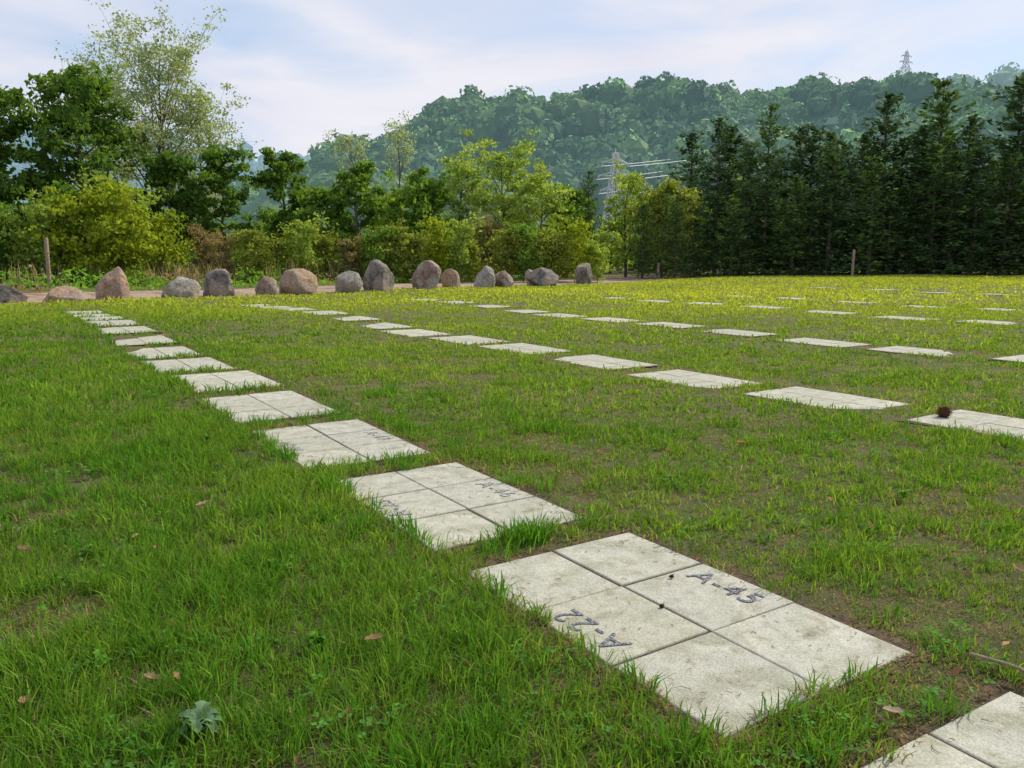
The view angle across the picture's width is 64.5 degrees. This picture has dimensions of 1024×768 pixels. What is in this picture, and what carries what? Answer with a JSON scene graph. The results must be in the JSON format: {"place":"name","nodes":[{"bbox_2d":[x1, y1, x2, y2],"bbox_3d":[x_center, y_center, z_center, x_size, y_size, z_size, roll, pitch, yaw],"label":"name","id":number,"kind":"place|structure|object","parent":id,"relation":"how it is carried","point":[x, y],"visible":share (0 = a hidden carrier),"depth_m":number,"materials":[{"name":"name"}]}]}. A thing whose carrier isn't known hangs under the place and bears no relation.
{"place":"outdoors","nodes":[
{"label":"outdoors","id":0,"kind":"place"},
{"bbox_2d":[0,116,310,203],"bbox_3d":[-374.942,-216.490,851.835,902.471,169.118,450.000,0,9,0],"label":"distant mountain","id":1,"kind":"structure","parent":0,"point":[254,164],"depth_m":809.70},
{"bbox_2d":[0,274,756,303],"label":"gravel path","id":2,"kind":"structure","parent":0,"point":[38,297],"depth_m":31.57,"materials":[{"name":"brown gravel"}]},
{"bbox_2d":[0,266,1023,767],"bbox_3d":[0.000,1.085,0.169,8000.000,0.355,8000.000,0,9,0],"label":"ground","id":3,"kind":"structure","parent":0,"point":[824,594],"depth_m":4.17,"materials":[{"name":"green plant"}]},
{"bbox_2d":[0,195,58,285],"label":"shrub","id":4,"kind":"object","parent":3,"relation":"on","point":[34,211],"visible":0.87,"depth_m":33.90,"materials":[{"name":"green plant"}]},
{"bbox_2d":[0,84,83,281],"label":"broadleaf tree","id":5,"kind":"object","parent":3,"relation":"on","point":[9,193],"visible":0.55,"depth_m":37.01,"materials":[{"name":"green plant"}]},
{"bbox_2d":[15,179,104,282],"bbox_3d":[-20.081,-6.498,35.932,4.016,4.892,4.327,-7,11,-38],"label":"shrub","id":6,"kind":"object","parent":3,"relation":"on","point":[59,190],"visible":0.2,"depth_m":35.70,"materials":[{"name":"green plant"}]},
{"bbox_2d":[17,185,114,285],"bbox_3d":[-19.055,-6.252,34.930,3.910,4.652,3.006,-5,10,-31],"label":"shrub","id":7,"kind":"object","parent":3,"relation":"on","point":[82,258],"visible":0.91,"depth_m":34.59,"materials":[{"name":"green plant"}]},
{"bbox_2d":[42,285,93,302],"bbox_3d":[-12.110,-2.360,22.186,1.284,0.672,1.264,-1,9,-4],"label":"boulder","id":8,"kind":"object","parent":3,"relation":"on","point":[65,292],"visible":0.65,"depth_m":21.79,"materials":[{"name":"stone"}]},
{"bbox_2d":[2,61,158,281],"bbox_3d":[-20.455,-9.867,39.090,6.354,10.286,7.832,-4,10,-24],"label":"broadleaf tree","id":9,"kind":"object","parent":3,"relation":"on","point":[85,92],"visible":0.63,"depth_m":37.91,"materials":[{"name":"green plant"}]},
{"bbox_2d":[29,19,150,260],"bbox_3d":[-23.034,-12.617,44.769,6.099,13.990,6.814,-3,9,-16],"label":"broadleaf tree","id":10,"kind":"object","parent":3,"relation":"on","point":[115,177],"visible":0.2,"depth_m":44.64,"materials":[{"name":"green plant"}]},
{"bbox_2d":[95,266,129,299],"bbox_3d":[-11.791,-2.769,23.948,0.982,1.400,0.930,-2,9,-12],"label":"boulder","id":11,"kind":"object","parent":3,"relation":"on","point":[113,282],"visible":0.6,"depth_m":23.61,"materials":[{"name":"brown stone"}]},
{"bbox_2d":[71,166,168,282],"bbox_3d":[-17.748,-7.078,37.242,3.341,5.636,3.950,0,9,-2],"label":"shrub","id":12,"kind":"object","parent":3,"relation":"on","point":[143,199],"visible":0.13,"depth_m":37.08,"materials":[{"name":"green plant"}]},
{"bbox_2d":[71,175,172,285],"bbox_3d":[-17.252,-6.538,35.780,3.228,4.997,4.200,-7,12,-40],"label":"shrub","id":13,"kind":"object","parent":3,"relation":"on","point":[116,194],"visible":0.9,"depth_m":35.08,"materials":[{"name":"green plant"}]},
{"bbox_2d":[71,0,230,275],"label":"broadleaf tree","id":14,"kind":"object","parent":3,"relation":"on","point":[153,71],"visible":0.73,"depth_m":42.57,"materials":[{"name":"green plant"}]},
{"bbox_2d":[124,207,196,281],"bbox_3d":[-15.872,-6.142,36.697,3.186,3.791,2.449,-4,10,-25],"label":"shrub","id":15,"kind":"object","parent":3,"relation":"on","point":[159,224],"visible":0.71,"depth_m":36.53,"materials":[{"name":"green plant"}]},
{"bbox_2d":[131,145,220,275],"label":"broadleaf tree","id":16,"kind":"object","parent":3,"relation":"on","point":[168,168],"visible":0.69,"depth_m":40.28,"materials":[{"name":"green plant"}]},
{"bbox_2d":[161,277,200,297],"bbox_3d":[-10.118,-2.798,24.759,1.170,0.952,0.898,-3,9,-16],"label":"boulder","id":17,"kind":"object","parent":3,"relation":"on","point":[182,287],"visible":0.58,"depth_m":24.44,"materials":[{"name":"stone"}]},
{"bbox_2d":[140,357,232,372],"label":"paving slab","id":18,"kind":"structure","parent":3,"relation":"on","point":[180,363],"depth_m":9.27,"materials":[{"name":"concrete"}]},
{"bbox_2d":[176,700,221,737],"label":"rosette weed","id":19,"kind":"object","parent":3,"relation":"on","point":[194,715],"visible":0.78,"depth_m":2.03,"materials":[{"name":"green plant"}]},
{"bbox_2d":[135,75,263,270],"bbox_3d":[-17.675,-11.153,44.637,7.015,11.129,6.060,1,9,6],"label":"broadleaf tree","id":20,"kind":"object","parent":3,"relation":"on","point":[190,95],"visible":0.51,"depth_m":44.47,"materials":[{"name":"green plant"}]},
{"bbox_2d":[184,222,224,278],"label":"shrub","id":21,"kind":"object","parent":3,"relation":"on","point":[200,252],"visible":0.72,"depth_m":37.85,"materials":[{"name":"green plant"}]},
{"bbox_2d":[203,268,234,296],"bbox_3d":[-9.457,-3.079,26.145,1.122,1.288,1.054,2,9,13],"label":"boulder","id":22,"kind":"object","parent":3,"relation":"on","point":[217,282],"visible":0.71,"depth_m":25.73,"materials":[{"name":"stone"}]},
{"bbox_2d":[203,232,239,278],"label":"shrub","id":23,"kind":"object","parent":3,"relation":"on","point":[217,257],"visible":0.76,"depth_m":37.29,"materials":[{"name":"green plant"}]},
{"bbox_2d":[178,143,270,258],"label":"broadleaf tree","id":24,"kind":"object","parent":3,"relation":"on","point":[213,156],"visible":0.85,"depth_m":40.96,"materials":[{"name":"green plant"}]},
{"bbox_2d":[172,370,287,393],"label":"paving slab","id":25,"kind":"structure","parent":3,"relation":"on","point":[230,377],"depth_m":7.96,"materials":[{"name":"concrete"}]},
{"bbox_2d":[226,221,283,283],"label":"shrub","id":26,"kind":"object","parent":3,"relation":"on","point":[253,239],"visible":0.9,"depth_m":37.59,"materials":[{"name":"green plant"}]},
{"bbox_2d":[202,390,340,425],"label":"paving slab","id":27,"kind":"structure","parent":3,"relation":"on","point":[277,404],"depth_m":6.58,"materials":[{"name":"concrete"}]},
{"bbox_2d":[241,146,312,267],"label":"broadleaf tree","id":28,"kind":"object","parent":3,"relation":"on","point":[280,170],"visible":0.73,"depth_m":43.97,"materials":[{"name":"green plant"}]},
{"bbox_2d":[279,268,317,294],"bbox_3d":[-7.266,-3.291,27.467,1.156,1.232,1.352,-7,12,-40],"label":"boulder","id":29,"kind":"object","parent":3,"relation":"on","point":[298,281],"visible":0.68,"depth_m":27.09,"materials":[{"name":"brown stone"}]},
{"bbox_2d":[275,212,332,273],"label":"shrub","id":30,"kind":"object","parent":3,"relation":"on","point":[303,244],"visible":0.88,"depth_m":38.69,"materials":[{"name":"green plant"}]},
{"bbox_2d":[286,184,361,265],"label":"broadleaf tree","id":31,"kind":"object","parent":3,"relation":"on","point":[317,194],"visible":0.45,"depth_m":43.30,"materials":[{"name":"green plant"}]},
{"bbox_2d":[309,223,341,280],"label":"shrub","id":32,"kind":"object","parent":3,"relation":"on","point":[327,244],"visible":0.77,"depth_m":40.03,"materials":[{"name":"green plant"}]},
{"bbox_2d":[248,418,433,471],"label":"paving slab","id":33,"kind":"structure","parent":3,"relation":"on","point":[336,434],"depth_m":5.32,"materials":[{"name":"concrete"}]},
{"bbox_2d":[335,271,362,292],"bbox_3d":[-5.750,-3.461,28.646,0.893,1.092,0.956,-7,11,-36],"label":"boulder","id":34,"kind":"object","parent":3,"relation":"on","point":[349,281],"visible":0.72,"depth_m":28.35,"materials":[{"name":"stone"}]},
{"bbox_2d":[322,129,378,253],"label":"broadleaf tree","id":35,"kind":"object","parent":3,"relation":"on","point":[349,139],"visible":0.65,"depth_m":52.84,"materials":[{"name":"green plant"}]},
{"bbox_2d":[334,233,366,276],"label":"shrub","id":36,"kind":"object","parent":3,"relation":"on","point":[350,258],"visible":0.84,"depth_m":39.89,"materials":[{"name":"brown plant"}]},
{"bbox_2d":[323,159,386,262],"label":"broadleaf tree","id":37,"kind":"object","parent":3,"relation":"on","point":[359,180],"visible":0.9,"depth_m":42.85,"materials":[{"name":"green plant"}]},
{"bbox_2d":[349,225,399,270],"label":"shrub","id":38,"kind":"object","parent":3,"relation":"on","point":[369,244],"visible":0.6,"depth_m":38.44,"materials":[{"name":"green plant"}]},
{"bbox_2d":[362,259,394,290],"bbox_3d":[-4.950,-3.769,29.825,1.024,1.610,0.972,3,9,20],"label":"boulder","id":39,"kind":"object","parent":3,"relation":"on","point":[378,275],"visible":0.66,"depth_m":29.41,"materials":[{"name":"grey stone"}]},
{"bbox_2d":[370,217,423,281],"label":"shrub","id":40,"kind":"object","parent":3,"relation":"on","point":[396,238],"visible":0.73,"depth_m":38.73,"materials":[{"name":"green plant"}]},
{"bbox_2d":[376,110,417,191],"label":"broadleaf tree","id":41,"kind":"object","parent":3,"relation":"on","point":[400,136],"visible":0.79,"depth_m":53.16,"materials":[{"name":"green plant"}]},
{"bbox_2d":[395,222,433,278],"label":"shrub","id":42,"kind":"object","parent":3,"relation":"on","point":[410,264],"visible":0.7,"depth_m":39.12,"materials":[{"name":"green plant"}]},
{"bbox_2d":[374,166,463,263],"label":"broadleaf tree","id":43,"kind":"object","parent":3,"relation":"on","point":[418,195],"visible":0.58,"depth_m":42.53,"materials":[{"name":"green plant"}]},
{"bbox_2d":[411,260,441,288],"bbox_3d":[-3.272,-3.989,31.253,1.127,1.568,0.883,1,9,7],"label":"boulder","id":44,"kind":"object","parent":3,"relation":"on","point":[427,274],"visible":0.64,"depth_m":30.91,"materials":[{"name":"stone"}]},
{"bbox_2d":[415,214,464,273],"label":"shrub","id":45,"kind":"object","parent":3,"relation":"on","point":[437,257],"visible":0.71,"depth_m":40.16,"materials":[{"name":"green plant"}]},
{"bbox_2d":[422,144,495,265],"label":"broadleaf tree","id":46,"kind":"object","parent":3,"relation":"on","point":[461,171],"visible":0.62,"depth_m":44.45,"materials":[{"name":"green plant"}]},
{"bbox_2d":[435,211,487,282],"bbox_3d":[-2.512,-6.725,40.461,2.219,3.742,2.623,8,12,41],"label":"shrub","id":47,"kind":"object","parent":3,"relation":"on","point":[458,246],"visible":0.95,"depth_m":39.96,"materials":[{"name":"green plant"}]},
{"bbox_2d":[334,462,597,555],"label":"paving slab","id":48,"kind":"structure","parent":3,"relation":"on","point":[413,491],"depth_m":4.01,"materials":[{"name":"concrete"}]},
{"bbox_2d":[467,213,511,272],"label":"shrub","id":49,"kind":"object","parent":3,"relation":"on","point":[488,234],"visible":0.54,"depth_m":43.54,"materials":[{"name":"green plant"}]},
{"bbox_2d":[459,128,553,269],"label":"broadleaf tree","id":50,"kind":"object","parent":3,"relation":"on","point":[501,161],"visible":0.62,"depth_m":46.23,"materials":[{"name":"green plant"}]},
{"bbox_2d":[483,221,529,276],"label":"shrub","id":51,"kind":"object","parent":3,"relation":"on","point":[510,240],"visible":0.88,"depth_m":40.00,"materials":[{"name":"green plant"}]},
{"bbox_2d":[0,257,1022,292],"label":"roadside weeds","id":52,"kind":"object","parent":3,"relation":"on","point":[157,281],"visible":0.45,"depth_m":33.96,"materials":[{"name":"green plant"}]},
{"bbox_2d":[0,390,1023,767],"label":"clover patch","id":53,"kind":"object","parent":3,"relation":"on","point":[808,760],"visible":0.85,"depth_m":2.48,"materials":[{"name":"green plant"}]},
{"bbox_2d":[0,321,1023,763],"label":"fallen leaves","id":54,"kind":"object","parent":3,"relation":"on","point":[890,707],"visible":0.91,"depth_m":2.58,"materials":[{"name":"brown plant"}]},
{"bbox_2d":[6,176,1023,275],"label":"background woodland","id":55,"kind":"object","parent":3,"relation":"on","point":[612,263],"visible":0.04,"depth_m":63.85,"materials":[{"name":"green plant"}]},
{"bbox_2d":[490,223,555,281],"bbox_3d":[0.528,-6.500,40.761,2.831,3.201,2.627,5,10,30],"label":"shrub","id":56,"kind":"object","parent":3,"relation":"on","point":[525,265],"visible":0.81,"depth_m":40.20,"materials":[{"name":"green plant"}]},
{"bbox_2d":[478,343,574,354],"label":"paving slab","id":57,"kind":"structure","parent":3,"relation":"on","point":[528,348],"depth_m":10.98,"materials":[{"name":"concrete"}]},
{"bbox_2d":[504,158,581,261],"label":"broadleaf tree","id":58,"kind":"object","parent":3,"relation":"on","point":[538,187],"visible":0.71,"depth_m":45.22,"materials":[{"name":"green plant"}]},
{"bbox_2d":[537,223,579,281],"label":"shrub","id":59,"kind":"object","parent":3,"relation":"on","point":[561,242],"visible":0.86,"depth_m":40.69,"materials":[{"name":"green plant"}]},
{"bbox_2d":[536,183,600,265],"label":"broadleaf tree","id":60,"kind":"object","parent":3,"relation":"on","point":[571,212],"visible":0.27,"depth_m":48.19,"materials":[{"name":"green plant"}]},
{"bbox_2d":[547,216,609,281],"bbox_3d":[3.258,-6.718,41.211,2.266,3.508,2.948,-6,11,-36],"label":"shrub","id":61,"kind":"object","parent":3,"relation":"on","point":[577,229],"visible":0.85,"depth_m":40.70,"materials":[{"name":"green plant"}]},
{"bbox_2d":[568,170,613,275],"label":"conifer tree","id":62,"kind":"object","parent":3,"relation":"on","point":[588,204],"visible":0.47,"depth_m":45.36,"materials":[{"name":"green plant"}]},
{"bbox_2d":[585,237,614,281],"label":"shrub","id":63,"kind":"object","parent":3,"relation":"on","point":[597,268],"visible":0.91,"depth_m":40.63,"materials":[{"name":"green plant"}]},
{"bbox_2d":[555,354,660,369],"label":"paving slab","id":64,"kind":"structure","parent":3,"relation":"on","point":[596,361],"depth_m":9.59,"materials":[{"name":"concrete"}]},
{"bbox_2d":[592,159,669,276],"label":"broadleaf tree","id":65,"kind":"object","parent":3,"relation":"on","point":[622,185],"visible":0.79,"depth_m":47.85,"materials":[{"name":"green plant"}]},
{"bbox_2d":[623,203,662,278],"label":"conifer tree","id":66,"kind":"object","parent":3,"relation":"on","point":[642,263],"visible":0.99,"depth_m":45.74,"materials":[{"name":"green plant"}]},
{"bbox_2d":[620,176,708,277],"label":"broadleaf tree","id":67,"kind":"object","parent":3,"relation":"on","point":[665,189],"visible":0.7,"depth_m":46.71,"materials":[{"name":"green plant"}]},
{"bbox_2d":[650,195,699,277],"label":"conifer tree","id":68,"kind":"object","parent":3,"relation":"on","point":[675,250],"visible":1,"depth_m":45.39,"materials":[{"name":"green plant"}]},
{"bbox_2d":[646,130,729,273],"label":"conifer tree","id":69,"kind":"object","parent":3,"relation":"on","point":[691,144],"visible":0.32,"depth_m":54.02,"materials":[{"name":"green plant"}]},
{"bbox_2d":[669,212,720,277],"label":"conifer tree","id":70,"kind":"object","parent":3,"relation":"on","point":[695,239],"visible":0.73,"depth_m":47.30,"materials":[{"name":"green plant"}]},
{"bbox_2d":[628,369,767,388],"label":"paving slab","id":71,"kind":"structure","parent":3,"relation":"on","point":[697,379],"depth_m":8.39,"materials":[{"name":"concrete"}]},
{"bbox_2d":[460,528,941,747],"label":"paving slab","id":72,"kind":"structure","parent":3,"relation":"on","point":[709,633],"depth_m":2.65,"materials":[{"name":"concrete"}]},
{"bbox_2d":[677,114,746,274],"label":"conifer tree","id":73,"kind":"object","parent":3,"relation":"on","point":[721,147],"visible":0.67,"depth_m":49.94,"materials":[{"name":"green plant"}]},
{"bbox_2d":[676,122,780,274],"bbox_3d":[13.469,-11.384,50.794,8.288,9.744,7.863,-2,9,-15],"label":"conifer tree","id":74,"kind":"object","parent":3,"relation":"on","point":[732,132],"visible":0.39,"depth_m":50.62,"materials":[{"name":"green plant"}]},
{"bbox_2d":[704,198,762,276],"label":"conifer tree","id":75,"kind":"object","parent":3,"relation":"on","point":[732,249],"visible":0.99,"depth_m":46.05,"materials":[{"name":"green plant"}]},
{"bbox_2d":[704,211,763,275],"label":"conifer tree","id":76,"kind":"object","parent":3,"relation":"on","point":[739,242],"visible":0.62,"depth_m":46.62,"materials":[{"name":"green plant"}]},
{"bbox_2d":[712,148,779,274],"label":"conifer tree","id":77,"kind":"object","parent":3,"relation":"on","point":[750,170],"visible":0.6,"depth_m":48.36,"materials":[{"name":"green plant"}]},
{"bbox_2d":[722,175,797,274],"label":"conifer tree","id":78,"kind":"object","parent":3,"relation":"on","point":[764,241],"visible":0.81,"depth_m":47.28,"materials":[{"name":"green plant"}]},
{"bbox_2d":[729,102,804,272],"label":"conifer tree","id":79,"kind":"object","parent":3,"relation":"on","point":[767,142],"visible":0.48,"depth_m":48.69,"materials":[{"name":"green plant"}]},
{"bbox_2d":[734,123,834,267],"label":"conifer tree","id":80,"kind":"object","parent":3,"relation":"on","point":[799,166],"visible":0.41,"depth_m":49.66,"materials":[{"name":"green plant"}]},
{"bbox_2d":[748,175,837,275],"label":"conifer tree","id":81,"kind":"object","parent":3,"relation":"on","point":[792,255],"visible":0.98,"depth_m":45.94,"materials":[{"name":"green plant"}]},
{"bbox_2d":[755,123,857,272],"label":"conifer tree","id":82,"kind":"object","parent":3,"relation":"on","point":[812,159],"visible":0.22,"depth_m":50.36,"materials":[{"name":"green plant"}]},
{"bbox_2d":[773,190,846,275],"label":"conifer tree","id":83,"kind":"object","parent":3,"relation":"on","point":[810,229],"visible":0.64,"depth_m":46.41,"materials":[{"name":"green plant"}]},
{"bbox_2d":[765,152,881,274],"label":"conifer tree","id":84,"kind":"object","parent":3,"relation":"on","point":[832,196],"visible":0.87,"depth_m":45.85,"materials":[{"name":"green plant"}]},
{"bbox_2d":[739,386,907,408],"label":"paving slab","id":85,"kind":"structure","parent":3,"relation":"on","point":[805,395],"depth_m":7.12,"materials":[{"name":"concrete"}]},
{"bbox_2d":[792,137,878,273],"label":"conifer tree","id":86,"kind":"object","parent":3,"relation":"on","point":[849,162],"visible":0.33,"depth_m":48.16,"materials":[{"name":"green plant"}]},
{"bbox_2d":[815,133,904,273],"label":"conifer tree","id":87,"kind":"object","parent":3,"relation":"on","point":[866,140],"visible":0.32,"depth_m":48.84,"materials":[{"name":"green plant"}]},
{"bbox_2d":[825,156,911,275],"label":"conifer tree","id":88,"kind":"object","parent":3,"relation":"on","point":[867,257],"visible":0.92,"depth_m":45.69,"materials":[{"name":"green plant"}]},
{"bbox_2d":[825,91,945,271],"bbox_3d":[23.293,-12.112,49.887,8.032,11.528,6.897,7,11,38],"label":"conifer tree","id":89,"kind":"object","parent":3,"relation":"on","point":[886,107],"visible":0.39,"depth_m":49.17,"materials":[{"name":"green plant"}]},
{"bbox_2d":[859,193,927,273],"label":"conifer tree","id":90,"kind":"object","parent":3,"relation":"on","point":[895,212],"visible":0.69,"depth_m":46.70,"materials":[{"name":"green plant"}]},
{"bbox_2d":[851,136,947,272],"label":"conifer tree","id":91,"kind":"object","parent":3,"relation":"on","point":[902,170],"visible":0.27,"depth_m":49.37,"materials":[{"name":"green plant"}]},
{"bbox_2d":[850,124,966,271],"bbox_3d":[24.211,-10.846,48.889,6.468,9.248,6.817,5,10,30],"label":"conifer tree","id":92,"kind":"object","parent":3,"relation":"on","point":[922,142],"visible":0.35,"depth_m":47.79,"materials":[{"name":"green plant"}]},
{"bbox_2d":[877,188,955,274],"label":"conifer tree","id":93,"kind":"object","parent":3,"relation":"on","point":[910,233],"visible":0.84,"depth_m":46.68,"materials":[{"name":"green plant"}]},
{"bbox_2d":[827,680,1023,767],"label":"paving slab","id":94,"kind":"structure","parent":3,"relation":"on","point":[977,742],"depth_m":2.03,"materials":[{"name":"concrete"}]},
{"bbox_2d":[887,78,988,272],"bbox_3d":[25.813,-12.345,49.597,6.316,12.102,7.834,0,9,2],"label":"conifer tree","id":95,"kind":"object","parent":3,"relation":"on","point":[941,109],"visible":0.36,"depth_m":48.43,"materials":[{"name":"green plant"}]},
{"bbox_2d":[883,142,993,273],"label":"conifer tree","id":96,"kind":"object","parent":3,"relation":"on","point":[933,165],"visible":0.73,"depth_m":46.40,"materials":[{"name":"green plant"}]},
{"bbox_2d":[892,149,1005,274],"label":"conifer tree","id":97,"kind":"object","parent":3,"relation":"on","point":[947,270],"visible":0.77,"depth_m":46.05,"materials":[{"name":"green plant"}]},
{"bbox_2d":[893,409,1023,438],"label":"paving slab","id":98,"kind":"structure","parent":3,"relation":"on","point":[979,420],"depth_m":5.99,"materials":[{"name":"concrete"}]},
{"bbox_2d":[907,145,1023,274],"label":"conifer tree","id":99,"kind":"object","parent":3,"relation":"on","point":[982,189],"visible":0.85,"depth_m":45.70,"materials":[{"name":"green plant"}]},
{"bbox_2d":[923,111,1021,273],"bbox_3d":[27.950,-11.562,50.461,6.831,10.216,6.912,3,9,16],"label":"conifer tree","id":100,"kind":"object","parent":3,"relation":"on","point":[973,126],"visible":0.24,"depth_m":49.38,"materials":[{"name":"green plant"}]},
{"bbox_2d":[956,72,1023,274],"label":"conifer tree","id":101,"kind":"object","parent":3,"relation":"on","point":[1015,106],"visible":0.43,"depth_m":47.66,"materials":[{"name":"green plant"}]},
{"bbox_2d":[964,150,1023,274],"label":"conifer tree","id":102,"kind":"object","parent":3,"relation":"on","point":[1006,172],"visible":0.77,"depth_m":46.23,"materials":[{"name":"green plant"}]},
{"bbox_2d":[0,0,1023,161],"label":"sky","id":103,"kind":"structure","parent":0,"point":[306,68],"materials":[{"name":"white"}]},
{"bbox_2d":[20,70,1023,265],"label":"forested hill","id":104,"kind":"structure","parent":0,"point":[647,120],"depth_m":197.55,"materials":[{"name":"green plant"}]},
{"bbox_2d":[942,62,1023,88],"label":"distant ridge","id":105,"kind":"structure","parent":0,"point":[1003,76],"depth_m":472.55,"materials":[{"name":"green plant"}]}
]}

